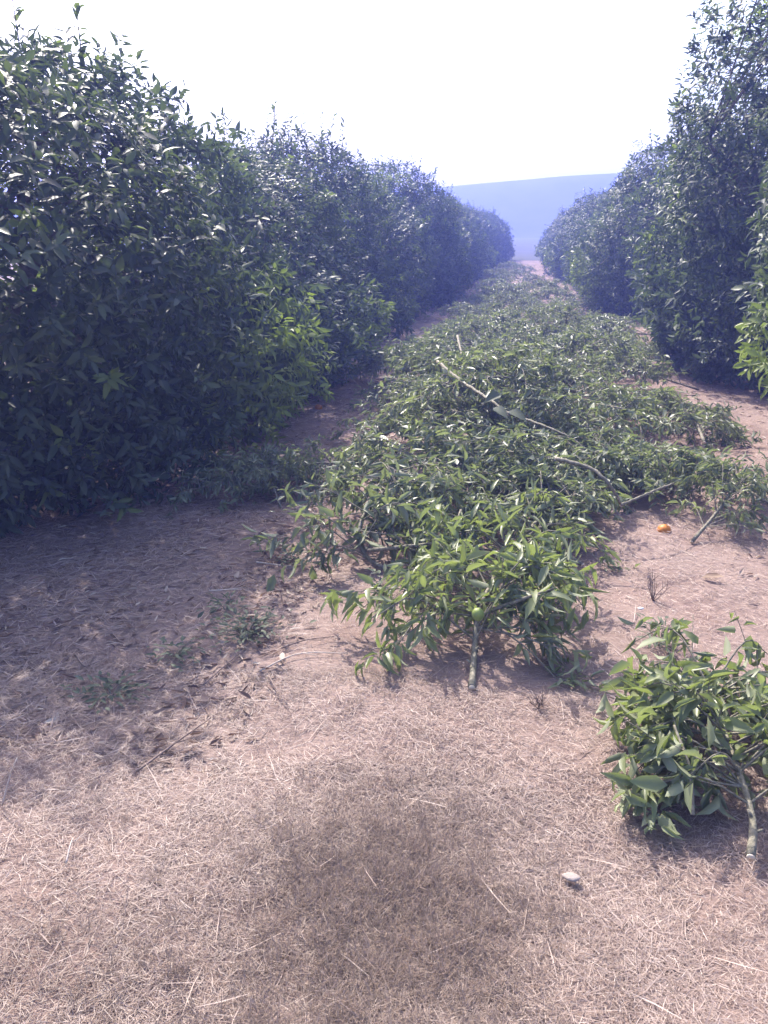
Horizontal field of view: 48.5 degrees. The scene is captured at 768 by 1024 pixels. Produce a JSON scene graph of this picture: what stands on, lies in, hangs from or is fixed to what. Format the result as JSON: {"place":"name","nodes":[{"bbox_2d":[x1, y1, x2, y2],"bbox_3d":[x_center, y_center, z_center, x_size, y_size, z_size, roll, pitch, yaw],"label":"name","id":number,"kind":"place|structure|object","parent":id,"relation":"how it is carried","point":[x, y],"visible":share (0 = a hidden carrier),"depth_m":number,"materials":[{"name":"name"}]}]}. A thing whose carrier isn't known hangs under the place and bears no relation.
{"place":"outdoors","nodes":[
{"label":"outdoors","id":0,"kind":"place"},
{"bbox_2d":[1,238,542,260],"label":"field","id":1,"kind":"structure","parent":0,"point":[525,249],"depth_m":64.52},
{"bbox_2d":[13,173,644,237],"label":"hill","id":2,"kind":"structure","parent":0,"point":[527,208],"depth_m":162.66,"materials":[{"name":"blue"}]},
{"bbox_2d":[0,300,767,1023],"bbox_3d":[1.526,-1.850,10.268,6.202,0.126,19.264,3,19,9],"label":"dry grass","id":3,"kind":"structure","parent":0,"point":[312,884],"depth_m":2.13,"materials":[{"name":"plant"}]},
{"bbox_2d":[0,260,767,1023],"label":"ground","id":4,"kind":"structure","parent":0,"point":[712,564],"depth_m":2.88,"materials":[{"name":"brown soil"}]},
{"bbox_2d":[59,668,182,713],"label":"weed","id":5,"kind":"object","parent":4,"relation":"on","point":[106,684],"visible":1,"depth_m":2.88,"materials":[{"name":"green plant"}]},
{"bbox_2d":[0,0,342,537],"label":"citrus tree","id":6,"kind":"object","parent":4,"relation":"on","point":[142,418],"visible":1,"depth_m":4.60,"materials":[{"name":"green plant"}]},
{"bbox_2d":[136,718,209,771],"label":"twig","id":7,"kind":"object","parent":4,"relation":"on","point":[155,757],"visible":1,"depth_m":2.58,"materials":[{"name":"brown wood"}]},
{"bbox_2d":[145,635,205,667],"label":"weed","id":8,"kind":"object","parent":4,"relation":"on","point":[182,651],"visible":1,"depth_m":3.14,"materials":[{"name":"green plant"}]},
{"bbox_2d":[9,124,396,404],"bbox_3d":[-1.839,-2.489,8.545,4.136,2.420,4.287,3,19,9],"label":"citrus tree","id":9,"kind":"object","parent":4,"relation":"on","point":[347,330],"visible":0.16,"depth_m":7.97,"materials":[{"name":"green plant"}]},
{"bbox_2d":[196,590,249,615],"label":"weed","id":10,"kind":"object","parent":4,"relation":"on","point":[218,602],"visible":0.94,"depth_m":3.53,"materials":[{"name":"green plant"}]},
{"bbox_2d":[162,439,344,518],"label":"cut branch","id":11,"kind":"object","parent":4,"relation":"on","point":[234,480],"visible":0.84,"depth_m":4.83,"materials":[{"name":"green plant"}]},
{"bbox_2d":[193,596,316,653],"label":"weed","id":12,"kind":"object","parent":4,"relation":"on","point":[251,631],"visible":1,"depth_m":3.29,"materials":[{"name":"green plant"}]},
{"bbox_2d":[207,441,310,508],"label":"cut branch","id":13,"kind":"object","parent":4,"relation":"on","point":[249,464],"visible":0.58,"depth_m":4.92,"materials":[{"name":"green plant"}]},
{"bbox_2d":[164,101,417,341],"bbox_3d":[-1.326,-3.811,11.493,3.605,3.094,4.428,3,19,9],"label":"citrus tree","id":14,"kind":"object","parent":4,"relation":"on","point":[361,204],"visible":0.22,"depth_m":11.05,"materials":[{"name":"green plant"}]},
{"bbox_2d":[276,548,307,566],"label":"weed","id":15,"kind":"object","parent":4,"relation":"on","point":[289,554],"visible":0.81,"depth_m":4.07,"materials":[{"name":"green plant"}]},
{"bbox_2d":[236,433,369,504],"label":"cut branch","id":16,"kind":"object","parent":4,"relation":"on","point":[317,463],"visible":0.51,"depth_m":5.11,"materials":[{"name":"green plant"}]},
{"bbox_2d":[265,162,442,324],"bbox_3d":[-0.664,-4.666,14.629,3.306,2.722,4.727,3,19,9],"label":"citrus tree","id":17,"kind":"object","parent":4,"relation":"on","point":[414,283],"visible":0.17,"depth_m":13.83,"materials":[{"name":"green plant"}]},
{"bbox_2d":[241,449,476,591],"bbox_3d":[-0.070,-0.023,4.064,0.929,0.460,1.306,15,23,37],"label":"cut branch","id":18,"kind":"object","parent":4,"relation":"on","point":[401,509],"visible":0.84,"depth_m":3.99,"materials":[{"name":"green plant"}]},
{"bbox_2d":[267,422,508,545],"bbox_3d":[0.171,-0.212,4.537,1.225,0.407,1.340,17,25,42],"label":"cut branch","id":19,"kind":"object","parent":18,"relation":"on","point":[423,461],"visible":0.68,"depth_m":4.42,"materials":[{"name":"green plant"}]},
{"bbox_2d":[331,341,416,379],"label":"cut branch","id":20,"kind":"object","parent":4,"relation":"on","point":[365,367],"visible":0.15,"depth_m":8.64,"materials":[{"name":"green plant"}]},
{"bbox_2d":[367,563,399,595],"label":"weed","id":21,"kind":"object","parent":4,"relation":"on","point":[385,570],"visible":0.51,"depth_m":3.64,"materials":[{"name":"green plant"}]},
{"bbox_2d":[0,320,767,781],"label":"leaf litter","id":22,"kind":"object","parent":4,"relation":"on","point":[166,706],"visible":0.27,"depth_m":3.47,"materials":[{"name":"brown plant"}]},
{"bbox_2d":[342,372,428,415],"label":"cut branch","id":23,"kind":"object","parent":4,"relation":"on","point":[389,386],"visible":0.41,"depth_m":7.26,"materials":[{"name":"green plant"}]},
{"bbox_2d":[322,401,469,453],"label":"cut branch","id":24,"kind":"object","parent":4,"relation":"on","point":[360,429],"visible":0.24,"depth_m":6.14,"materials":[{"name":"green plant"}]},
{"bbox_2d":[357,348,576,426],"bbox_3d":[0.533,-0.882,5.722,1.754,0.399,1.283,-10,11,-16],"label":"cut branch","id":25,"kind":"object","parent":24,"relation":"on","point":[519,380],"visible":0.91,"depth_m":5.58,"materials":[{"name":"green plant"}]},
{"bbox_2d":[436,360,510,415],"bbox_3d":[0.524,-0.796,5.332,0.048,0.117,1.354,-4,19,-13],"label":"bare limb","id":26,"kind":"object","parent":25,"relation":"on","point":[441,364],"visible":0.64,"depth_m":5.22,"materials":[{"name":"beige plant"}]},
{"bbox_2d":[320,154,475,307],"bbox_3d":[-0.054,-5.808,17.639,4.000,3.001,4.145,3,19,9],"label":"citrus tree","id":27,"kind":"object","parent":4,"relation":"on","point":[446,274],"visible":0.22,"depth_m":16.93,"materials":[{"name":"green plant"}]},
{"bbox_2d":[334,396,533,463],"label":"cut branch","id":28,"kind":"object","parent":4,"relation":"on","point":[485,419],"visible":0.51,"depth_m":5.68,"materials":[{"name":"green plant"}]},
{"bbox_2d":[400,192,472,288],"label":"citrus tree","id":29,"kind":"object","parent":4,"relation":"on","point":[463,228],"visible":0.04,"depth_m":20.00,"materials":[{"name":"green plant"}]},
{"bbox_2d":[404,324,478,349],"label":"cut branch","id":30,"kind":"object","parent":4,"relation":"on","point":[413,335],"visible":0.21,"depth_m":10.45,"materials":[{"name":"green plant"}]},
{"bbox_2d":[448,318,541,345],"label":"cut branch","id":31,"kind":"object","parent":30,"relation":"on","point":[467,337],"visible":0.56,"depth_m":9.99,"materials":[{"name":"green plant"}]},
{"bbox_2d":[377,369,505,403],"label":"cut branch","id":32,"kind":"object","parent":4,"relation":"on","point":[434,374],"visible":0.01,"depth_m":7.72,"materials":[{"name":"green plant"}]},
{"bbox_2d":[366,331,489,379],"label":"cut branch","id":33,"kind":"object","parent":32,"relation":"on","point":[391,350],"visible":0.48,"depth_m":7.88,"materials":[{"name":"green plant"}]},
{"bbox_2d":[424,301,473,319],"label":"cut branch","id":34,"kind":"object","parent":4,"relation":"on","point":[452,310],"visible":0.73,"depth_m":14.91,"materials":[{"name":"green plant"}]},
{"bbox_2d":[417,182,489,283],"bbox_3d":[1.210,-7.760,23.762,3.597,2.836,4.418,3,19,9],"label":"citrus tree","id":35,"kind":"object","parent":4,"relation":"on","point":[476,265],"visible":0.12,"depth_m":23.37,"materials":[{"name":"green plant"}]},
{"bbox_2d":[428,290,483,307],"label":"cut branch","id":36,"kind":"object","parent":4,"relation":"on","point":[459,297],"visible":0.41,"depth_m":17.16,"materials":[{"name":"green plant"}]},
{"bbox_2d":[440,303,490,324],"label":"cut branch","id":37,"kind":"object","parent":4,"relation":"on","point":[469,311],"visible":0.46,"depth_m":14.11,"materials":[{"name":"green plant"}]},
{"bbox_2d":[442,190,493,264],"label":"citrus tree","id":38,"kind":"object","parent":4,"relation":"on","point":[483,222],"visible":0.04,"depth_m":29.36,"materials":[{"name":"green plant"}]},
{"bbox_2d":[401,393,535,444],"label":"cut branch","id":39,"kind":"object","parent":4,"relation":"on","point":[461,396],"visible":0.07,"depth_m":6.23,"materials":[{"name":"green plant"}]},
{"bbox_2d":[422,357,564,432],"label":"cut branch","id":40,"kind":"object","parent":39,"relation":"on","point":[498,387],"visible":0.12,"depth_m":6.27,"materials":[{"name":"green plant"}]},
{"bbox_2d":[385,342,517,398],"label":"cut branch","id":41,"kind":"object","parent":40,"relation":"on","point":[431,367],"visible":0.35,"depth_m":6.78,"materials":[{"name":"green plant"}]},
{"bbox_2d":[420,340,561,403],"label":"cut branch","id":42,"kind":"object","parent":41,"relation":"on","point":[491,360],"visible":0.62,"depth_m":5.94,"materials":[{"name":"green plant"}]},
{"bbox_2d":[320,476,623,692],"bbox_3d":[0.416,0.165,3.518,1.232,0.451,1.615,3,19,9],"label":"cut branch","id":43,"kind":"object","parent":4,"relation":"on","point":[450,550],"visible":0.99,"depth_m":3.14,"materials":[{"name":"green plant"}]},
{"bbox_2d":[360,463,588,565],"bbox_3d":[0.430,-0.075,4.421,1.063,0.339,1.171,-1,18,-4],"label":"cut branch","id":44,"kind":"object","parent":4,"relation":"on","point":[522,484],"visible":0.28,"depth_m":4.14,"materials":[{"name":"green plant"}]},
{"bbox_2d":[392,446,623,531],"bbox_3d":[0.589,-0.144,4.482,1.233,0.313,0.710,13,23,35],"label":"cut branch","id":45,"kind":"object","parent":44,"relation":"on","point":[491,480],"visible":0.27,"depth_m":4.40,"materials":[{"name":"green plant"}]},
{"bbox_2d":[555,456,622,505],"bbox_3d":[0.957,-0.133,4.002,0.331,0.218,0.100,6,19,17],"label":"bare limb","id":46,"kind":"object","parent":45,"relation":"on","point":[575,463],"visible":1,"depth_m":3.98,"materials":[{"name":"grey plant"}]},
{"bbox_2d":[449,203,499,278],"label":"citrus tree","id":47,"kind":"object","parent":4,"relation":"on","point":[490,257],"visible":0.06,"depth_m":26.32,"materials":[{"name":"green plant"}]},
{"bbox_2d":[467,204,505,263],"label":"citrus tree","id":48,"kind":"object","parent":4,"relation":"on","point":[499,227],"visible":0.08,"depth_m":35.69,"materials":[{"name":"green plant"}]},
{"bbox_2d":[470,206,506,268],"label":"citrus tree","id":49,"kind":"object","parent":4,"relation":"on","point":[491,231],"visible":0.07,"depth_m":33.05,"materials":[{"name":"green plant"}]},
{"bbox_2d":[470,208,515,262],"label":"citrus tree","id":50,"kind":"object","parent":4,"relation":"on","point":[507,249],"visible":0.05,"depth_m":38.66,"materials":[{"name":"green plant"}]},
{"bbox_2d":[478,301,524,322],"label":"cut branch","id":51,"kind":"object","parent":4,"relation":"on","point":[497,304],"visible":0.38,"depth_m":13.46,"materials":[{"name":"green plant"}]},
{"bbox_2d":[470,281,535,298],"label":"cut branch","id":52,"kind":"object","parent":4,"relation":"on","point":[487,290],"visible":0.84,"depth_m":16.90,"materials":[{"name":"green plant"}]},
{"bbox_2d":[455,316,551,345],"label":"cut branch","id":53,"kind":"object","parent":4,"relation":"on","point":[514,331],"visible":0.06,"depth_m":11.01,"materials":[{"name":"green plant"}]},
{"bbox_2d":[442,312,509,334],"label":"cut branch","id":54,"kind":"object","parent":53,"relation":"on","point":[468,317],"visible":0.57,"depth_m":10.90,"materials":[{"name":"green plant"}]},
{"bbox_2d":[476,305,582,336],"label":"cut branch","id":55,"kind":"object","parent":53,"relation":"on","point":[522,321],"visible":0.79,"depth_m":10.43,"materials":[{"name":"green plant"}]},
{"bbox_2d":[386,411,632,540],"bbox_3d":[0.644,-0.319,4.785,0.975,0.402,1.728,-3,21,-35],"label":"cut branch","id":56,"kind":"object","parent":4,"relation":"on","point":[514,444],"visible":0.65,"depth_m":4.66,"materials":[{"name":"green plant"}]},
{"bbox_2d":[484,316,565,331],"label":"cut branch","id":57,"kind":"object","parent":4,"relation":"on","point":[545,323],"visible":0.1,"depth_m":11.62,"materials":[{"name":"green plant"}]},
{"bbox_2d":[485,303,537,322],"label":"cut branch","id":58,"kind":"object","parent":57,"relation":"on","point":[514,306],"visible":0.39,"depth_m":12.85,"materials":[{"name":"green plant"}]},
{"bbox_2d":[506,296,548,313],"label":"cut branch","id":59,"kind":"object","parent":4,"relation":"on","point":[521,300],"visible":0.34,"depth_m":14.72,"materials":[{"name":"green plant"}]},
{"bbox_2d":[486,290,539,304],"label":"cut branch","id":60,"kind":"object","parent":59,"relation":"on","point":[503,298],"visible":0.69,"depth_m":15.34,"materials":[{"name":"green plant"}]},
{"bbox_2d":[533,285,569,300],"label":"cut branch","id":61,"kind":"object","parent":4,"relation":"on","point":[548,291],"visible":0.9,"depth_m":17.60,"materials":[{"name":"green plant"}]},
{"bbox_2d":[528,278,576,297],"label":"cut branch","id":62,"kind":"object","parent":4,"relation":"on","point":[554,282],"visible":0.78,"depth_m":18.51,"materials":[{"name":"green plant"}]},
{"bbox_2d":[534,209,571,266],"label":"citrus tree","id":63,"kind":"object","parent":4,"relation":"on","point":[538,253],"depth_m":34.85,"materials":[{"name":"green plant"}]},
{"bbox_2d":[508,332,602,360],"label":"cut branch","id":64,"kind":"object","parent":4,"relation":"on","point":[565,351],"visible":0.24,"depth_m":8.92,"materials":[{"name":"green plant"}]},
{"bbox_2d":[478,437,634,519],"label":"cut branch","id":65,"kind":"object","parent":4,"relation":"on","point":[617,467],"visible":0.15,"depth_m":4.73,"materials":[{"name":"green plant"}]},
{"bbox_2d":[542,205,572,266],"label":"citrus tree","id":66,"kind":"object","parent":4,"relation":"on","point":[556,224],"visible":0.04,"depth_m":31.41,"materials":[{"name":"green plant"}]},
{"bbox_2d":[476,450,639,571],"bbox_3d":[0.883,-0.104,4.496,0.979,0.354,1.312,11,18,14],"label":"cut branch","id":67,"kind":"object","parent":4,"relation":"on","point":[572,484],"visible":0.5,"depth_m":4.31,"materials":[{"name":"green plant"}]},
{"bbox_2d":[485,392,631,442],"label":"cut branch","id":68,"kind":"object","parent":4,"relation":"on","point":[531,416],"visible":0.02,"depth_m":6.18,"materials":[{"name":"green plant"}]},
{"bbox_2d":[498,371,714,444],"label":"cut branch","id":69,"kind":"object","parent":68,"relation":"on","point":[637,414],"visible":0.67,"depth_m":5.84,"materials":[{"name":"green plant"}]},
{"bbox_2d":[499,407,623,494],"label":"cut branch","id":70,"kind":"object","parent":4,"relation":"on","point":[556,424],"visible":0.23,"depth_m":5.57,"materials":[{"name":"green plant"}]},
{"bbox_2d":[540,187,607,280],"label":"citrus tree","id":71,"kind":"object","parent":4,"relation":"on","point":[555,265],"visible":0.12,"depth_m":25.07,"materials":[{"name":"green plant"}]},
{"bbox_2d":[487,424,689,507],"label":"cut branch","id":72,"kind":"object","parent":4,"relation":"on","point":[607,458],"visible":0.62,"depth_m":4.79,"materials":[{"name":"green plant"}]},
{"bbox_2d":[559,171,634,288],"bbox_3d":[6.184,-7.106,21.617,3.303,2.951,4.723,3,19,9],"label":"citrus tree","id":73,"kind":"object","parent":4,"relation":"on","point":[586,212],"visible":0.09,"depth_m":21.67,"materials":[{"name":"green plant"}]},
{"bbox_2d":[550,313,646,338],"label":"cut branch","id":74,"kind":"object","parent":4,"relation":"on","point":[601,319],"visible":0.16,"depth_m":11.40,"materials":[{"name":"green plant"}]},
{"bbox_2d":[520,300,592,324],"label":"cut branch","id":75,"kind":"object","parent":74,"relation":"on","point":[557,308],"visible":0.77,"depth_m":11.07,"materials":[{"name":"green plant"}]},
{"bbox_2d":[552,320,652,346],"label":"cut branch","id":76,"kind":"object","parent":4,"relation":"on","point":[610,329],"visible":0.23,"depth_m":10.95,"materials":[{"name":"green plant"}]},
{"bbox_2d":[553,383,661,438],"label":"cut branch","id":77,"kind":"object","parent":4,"relation":"on","point":[620,411],"visible":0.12,"depth_m":6.33,"materials":[{"name":"green plant"}]},
{"bbox_2d":[543,365,654,424],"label":"cut branch","id":78,"kind":"object","parent":77,"relation":"on","point":[591,391],"visible":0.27,"depth_m":6.65,"materials":[{"name":"green plant"}]},
{"bbox_2d":[540,350,642,397],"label":"cut branch","id":79,"kind":"object","parent":78,"relation":"on","point":[605,362],"visible":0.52,"depth_m":7.12,"materials":[{"name":"green plant"}]},
{"bbox_2d":[490,339,572,384],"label":"cut branch","id":80,"kind":"object","parent":79,"relation":"on","point":[554,362],"visible":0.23,"depth_m":6.95,"materials":[{"name":"green plant"}]},
{"bbox_2d":[534,434,683,504],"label":"cut branch","id":81,"kind":"object","parent":4,"relation":"on","point":[620,450],"visible":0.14,"depth_m":5.03,"materials":[{"name":"green plant"}]},
{"bbox_2d":[566,331,659,374],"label":"cut branch","id":82,"kind":"object","parent":4,"relation":"on","point":[641,354],"visible":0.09,"depth_m":8.99,"materials":[{"name":"green plant"}]},
{"bbox_2d":[560,349,699,390],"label":"cut branch","id":83,"kind":"object","parent":4,"relation":"on","point":[654,375],"visible":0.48,"depth_m":8.00,"materials":[{"name":"green plant"}]},
{"bbox_2d":[488,335,586,379],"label":"cut branch","id":84,"kind":"object","parent":83,"relation":"on","point":[542,347],"visible":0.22,"depth_m":7.96,"materials":[{"name":"green plant"}]},
{"bbox_2d":[538,351,616,385],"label":"cut branch","id":85,"kind":"object","parent":83,"relation":"on","point":[591,360],"visible":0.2,"depth_m":7.47,"materials":[{"name":"green plant"}]},
{"bbox_2d":[548,324,645,374],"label":"cut branch","id":86,"kind":"object","parent":83,"relation":"on","point":[575,339],"visible":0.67,"depth_m":8.46,"materials":[{"name":"green plant"}]},
{"bbox_2d":[600,331,659,353],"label":"cut branch","id":87,"kind":"object","parent":4,"relation":"on","point":[647,342],"visible":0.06,"depth_m":9.82,"materials":[{"name":"green plant"}]},
{"bbox_2d":[550,323,632,343],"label":"cut branch","id":88,"kind":"object","parent":87,"relation":"on","point":[598,334],"visible":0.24,"depth_m":9.71,"materials":[{"name":"green plant"}]},
{"bbox_2d":[561,161,712,300],"bbox_3d":[5.736,-6.042,18.398,3.649,2.965,4.482,3,19,9],"label":"citrus tree","id":89,"kind":"object","parent":4,"relation":"on","point":[603,203],"visible":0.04,"depth_m":18.58,"materials":[{"name":"green plant"}]},
{"bbox_2d":[607,338,669,370],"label":"cut branch","id":90,"kind":"object","parent":4,"relation":"on","point":[650,348],"visible":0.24,"depth_m":9.45,"materials":[{"name":"green plant"}]},
{"bbox_2d":[582,434,707,512],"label":"cut branch","id":91,"kind":"object","parent":4,"relation":"on","point":[629,485],"visible":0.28,"depth_m":4.91,"materials":[{"name":"green plant"}]},
{"bbox_2d":[472,375,639,452],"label":"cut branch","id":92,"kind":"object","parent":91,"relation":"on","point":[555,401],"visible":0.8,"depth_m":5.42,"materials":[{"name":"green plant"}]},
{"bbox_2d":[560,129,743,317],"bbox_3d":[5.328,-5.029,15.050,4.260,3.162,4.416,3,19,9],"label":"citrus tree","id":93,"kind":"object","parent":4,"relation":"on","point":[599,284],"visible":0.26,"depth_m":14.84,"materials":[{"name":"green plant"}]},
{"bbox_2d":[607,385,744,443],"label":"cut branch","id":94,"kind":"object","parent":4,"relation":"on","point":[677,406],"visible":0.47,"depth_m":6.32,"materials":[{"name":"green plant"}]},
{"bbox_2d":[591,612,767,860],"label":"cut branch","id":95,"kind":"object","parent":4,"relation":"on","point":[672,706],"visible":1,"depth_m":2.39,"materials":[{"name":"green plant"}]},
{"bbox_2d":[594,439,767,503],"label":"cut branch","id":96,"kind":"object","parent":4,"relation":"on","point":[668,452],"visible":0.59,"depth_m":4.83,"materials":[{"name":"green plant"}]},
{"bbox_2d":[622,77,767,341],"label":"citrus tree","id":97,"kind":"object","parent":4,"relation":"on","point":[639,197],"visible":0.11,"depth_m":12.03,"materials":[{"name":"green plant"}]},
{"bbox_2d":[625,0,767,396],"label":"citrus tree","id":98,"kind":"object","parent":4,"relation":"on","point":[704,333],"visible":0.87,"depth_m":8.26,"materials":[{"name":"green plant"}]},
{"bbox_2d":[663,393,761,451],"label":"cut branch","id":99,"kind":"object","parent":4,"relation":"on","point":[726,440],"visible":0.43,"depth_m":6.35,"materials":[{"name":"green plant"}]},
{"bbox_2d":[664,448,767,547],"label":"cut branch","id":100,"kind":"object","parent":4,"relation":"on","point":[753,479],"visible":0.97,"depth_m":4.43,"materials":[{"name":"green plant"}]},
{"bbox_2d":[730,107,767,400],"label":"citrus tree","id":101,"kind":"object","parent":4,"relation":"on","point":[754,352],"visible":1,"depth_m":5.58,"materials":[{"name":"green plant"}]},
{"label":"cut branch","id":102,"kind":"object","parent":4,"relation":"on","visible":0},
{"bbox_2d":[347,336,462,370],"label":"cut branch","id":103,"kind":"object","parent":102,"relation":"on","point":[366,363],"visible":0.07,"depth_m":8.76,"materials":[{"name":"green plant"}]},
{"bbox_2d":[481,323,551,347],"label":"cut branch","id":104,"kind":"object","parent":102,"relation":"on","point":[529,334],"visible":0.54,"depth_m":9.03,"materials":[{"name":"green plant"}]},
{"bbox_2d":[0,0,767,202],"label":"sky","id":105,"kind":"structure","parent":0,"point":[479,91],"materials":[{"name":"white"}]},
{"bbox_2d":[634,612,689,653],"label":"weed","id":106,"kind":"object","parent":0,"point":[660,643],"visible":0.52,"depth_m":3.17,"materials":[{"name":"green plant"}]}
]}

